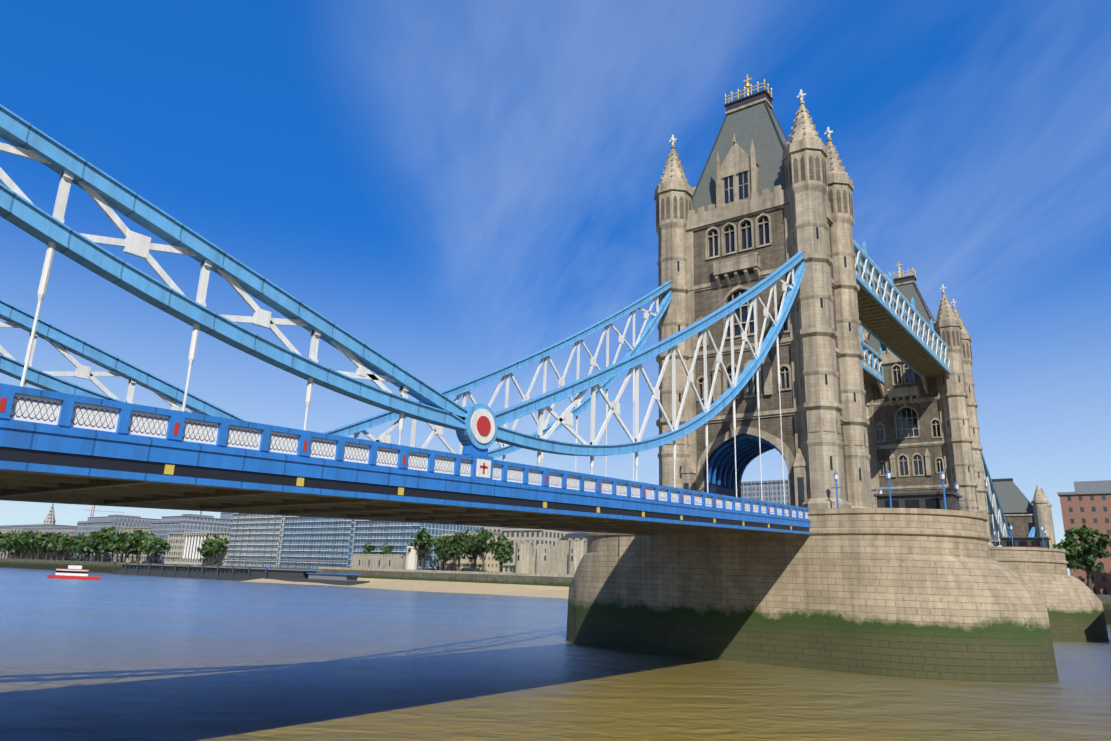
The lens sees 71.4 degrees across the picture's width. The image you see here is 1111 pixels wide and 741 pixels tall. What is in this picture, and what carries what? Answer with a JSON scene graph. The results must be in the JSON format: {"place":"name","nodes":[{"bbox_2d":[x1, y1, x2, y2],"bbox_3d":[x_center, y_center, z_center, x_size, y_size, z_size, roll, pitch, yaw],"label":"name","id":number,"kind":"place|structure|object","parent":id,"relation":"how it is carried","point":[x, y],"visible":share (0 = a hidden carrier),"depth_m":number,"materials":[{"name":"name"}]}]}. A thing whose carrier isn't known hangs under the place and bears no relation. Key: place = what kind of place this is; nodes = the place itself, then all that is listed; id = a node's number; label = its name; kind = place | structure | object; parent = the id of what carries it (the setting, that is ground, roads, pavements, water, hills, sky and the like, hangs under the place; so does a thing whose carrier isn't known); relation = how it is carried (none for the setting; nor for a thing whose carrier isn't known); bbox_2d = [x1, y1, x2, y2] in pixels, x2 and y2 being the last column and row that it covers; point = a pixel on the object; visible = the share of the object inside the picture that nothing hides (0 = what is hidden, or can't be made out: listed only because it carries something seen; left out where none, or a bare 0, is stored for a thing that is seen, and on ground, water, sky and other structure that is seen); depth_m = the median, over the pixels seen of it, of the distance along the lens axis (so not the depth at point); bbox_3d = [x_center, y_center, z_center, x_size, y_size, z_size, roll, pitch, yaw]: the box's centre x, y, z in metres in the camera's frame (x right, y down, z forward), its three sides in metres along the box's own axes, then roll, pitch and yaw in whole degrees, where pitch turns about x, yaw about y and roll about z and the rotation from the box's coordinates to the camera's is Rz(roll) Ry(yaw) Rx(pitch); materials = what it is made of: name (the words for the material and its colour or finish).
{"place":"outdoors","nodes":[
{"label":"outdoors","id":0,"kind":"place"},
{"bbox_2d":[0,383,810,534],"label":"bridge deck","id":1,"kind":"structure","parent":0,"point":[60,448],"depth_m":35.73,"materials":[{"name":"blue metal"}]},
{"bbox_2d":[0,567,1110,740],"bbox_3d":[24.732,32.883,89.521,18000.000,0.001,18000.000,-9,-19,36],"label":"river water","id":2,"kind":"structure","parent":0,"point":[113,657],"depth_m":60.59,"materials":[{"name":"blue liquid"}]},
{"bbox_2d":[47,562,369,585],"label":"boats and pontoon","id":3,"kind":"object","parent":2,"relation":"on","point":[200,572],"visible":0.83,"depth_m":419.14,"materials":[{"name":"grey metal"}]},
{"bbox_2d":[566,508,1058,681],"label":"pier","id":4,"kind":"structure","parent":2,"relation":"in","point":[925,593],"depth_m":76.86,"materials":[{"name":"stone"}]},
{"bbox_2d":[654,74,872,508],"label":"bridge tower","id":5,"kind":"structure","parent":4,"relation":"on","point":[757,162],"depth_m":95.75,"materials":[{"name":"beige stone"}]},
{"bbox_2d":[831,470,962,509],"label":"lamp posts","id":6,"kind":"object","parent":4,"relation":"on","point":[948,500],"visible":0.5,"depth_m":80.11,"materials":[{"name":"blue metal"}]},
{"bbox_2d":[989,547,1108,641],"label":"pier","id":7,"kind":"structure","parent":2,"relation":"in","point":[1074,606],"depth_m":134.41,"materials":[{"name":"stone"}]},
{"bbox_2d":[860,261,994,546],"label":"bridge tower","id":8,"kind":"structure","parent":7,"relation":"on","point":[956,428],"depth_m":155.44,"materials":[{"name":"beige stone"}]},
{"bbox_2d":[853,240,949,398],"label":"walkways","id":9,"kind":"structure","parent":8,"relation":"attached to","point":[892,320],"depth_m":131.43,"materials":[{"name":"blue paint"}]},
{"bbox_2d":[993,525,1050,547],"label":"lamp posts","id":10,"kind":"object","parent":7,"relation":"on","point":[1039,542],"visible":0.54,"depth_m":141.27,"materials":[{"name":"blue metal"}]},
{"bbox_2d":[0,558,1110,624],"bbox_3d":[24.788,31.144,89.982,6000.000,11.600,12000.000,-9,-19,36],"label":"river banks","id":11,"kind":"object","parent":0,"point":[108,567],"depth_m":377.69,"materials":[{"name":"grey stone"}]},
{"bbox_2d":[0,526,170,562],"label":"tree row","id":12,"kind":"object","parent":11,"relation":"on","point":[103,541],"visible":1,"depth_m":605.32,"materials":[{"name":"green plant"}]},
{"bbox_2d":[87,505,201,516],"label":"construction cranes","id":13,"kind":"object","parent":11,"relation":"on","point":[112,511],"visible":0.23,"depth_m":1066.49,"materials":[{"name":"red metal"}]},
{"bbox_2d":[196,527,513,571],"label":"trees","id":14,"kind":"object","parent":11,"relation":"on","point":[455,545],"visible":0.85,"depth_m":371.17,"materials":[{"name":"green plant"}]},
{"bbox_2d":[0,480,788,572],"bbox_3d":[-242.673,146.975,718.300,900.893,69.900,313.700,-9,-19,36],"label":"city buildings","id":15,"kind":"structure","parent":11,"relation":"on","point":[263,540],"depth_m":471.93,"materials":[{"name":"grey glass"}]},
{"bbox_2d":[240,578,568,598],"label":"beach sand","id":16,"kind":"structure","parent":11,"relation":"on","point":[490,588],"depth_m":331.78,"materials":[{"name":"beige sand"}]},
{"bbox_2d":[318,533,586,576],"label":"tower of london walls","id":17,"kind":"structure","parent":11,"relation":"on","point":[565,556],"depth_m":362.92,"materials":[{"name":"stone"}]},
{"bbox_2d":[1053,524,1110,592],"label":"north abutment trees","id":18,"kind":"object","parent":11,"relation":"on","point":[1084,554],"visible":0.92,"depth_m":223.29,"materials":[{"name":"green plant"}]},
{"bbox_2d":[1057,480,1110,594],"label":"city buildings","id":19,"kind":"structure","parent":11,"relation":"on","point":[1087,503],"depth_m":241.28,"materials":[{"name":"brick"}]},
{"bbox_3d":[-44.248,-10.562,6.649,26.065,45.200,46.500,-9,-19,36],"label":"abutment tower","id":20,"kind":"object","parent":11,"relation":"on","visible":0},
{"bbox_2d":[0,104,804,503],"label":"suspension chains","id":21,"kind":"object","parent":20,"relation":"on","point":[478,428],"visible":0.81,"depth_m":40.17,"materials":[{"name":"blue metal"}]},
{"bbox_2d":[0,0,1110,574],"label":"sky","id":22,"kind":"structure","parent":0,"point":[465,189],"materials":[{"name":"blue"}]},
{"bbox_2d":[693,208,847,501],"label":"tower walls","id":23,"kind":"structure","parent":0,"point":[710,301],"depth_m":95.07,"materials":[{"name":"beige stone"}]},
{"bbox_2d":[872,363,946,493],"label":"tower north walls","id":24,"kind":"structure","parent":0,"point":[928,411],"depth_m":156.08,"materials":[{"name":"beige stone"}]},
{"bbox_2d":[985,478,1055,547],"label":"abutment tower","id":25,"kind":"structure","parent":0,"point":[1023,515],"depth_m":231.00,"materials":[{"name":"stone"}]},
{"bbox_2d":[981,451,1034,545],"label":"span chains","id":26,"kind":"object","parent":25,"relation":"on","point":[996,524],"visible":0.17,"depth_m":175.92,"materials":[{"name":"blue metal"}]}
]}

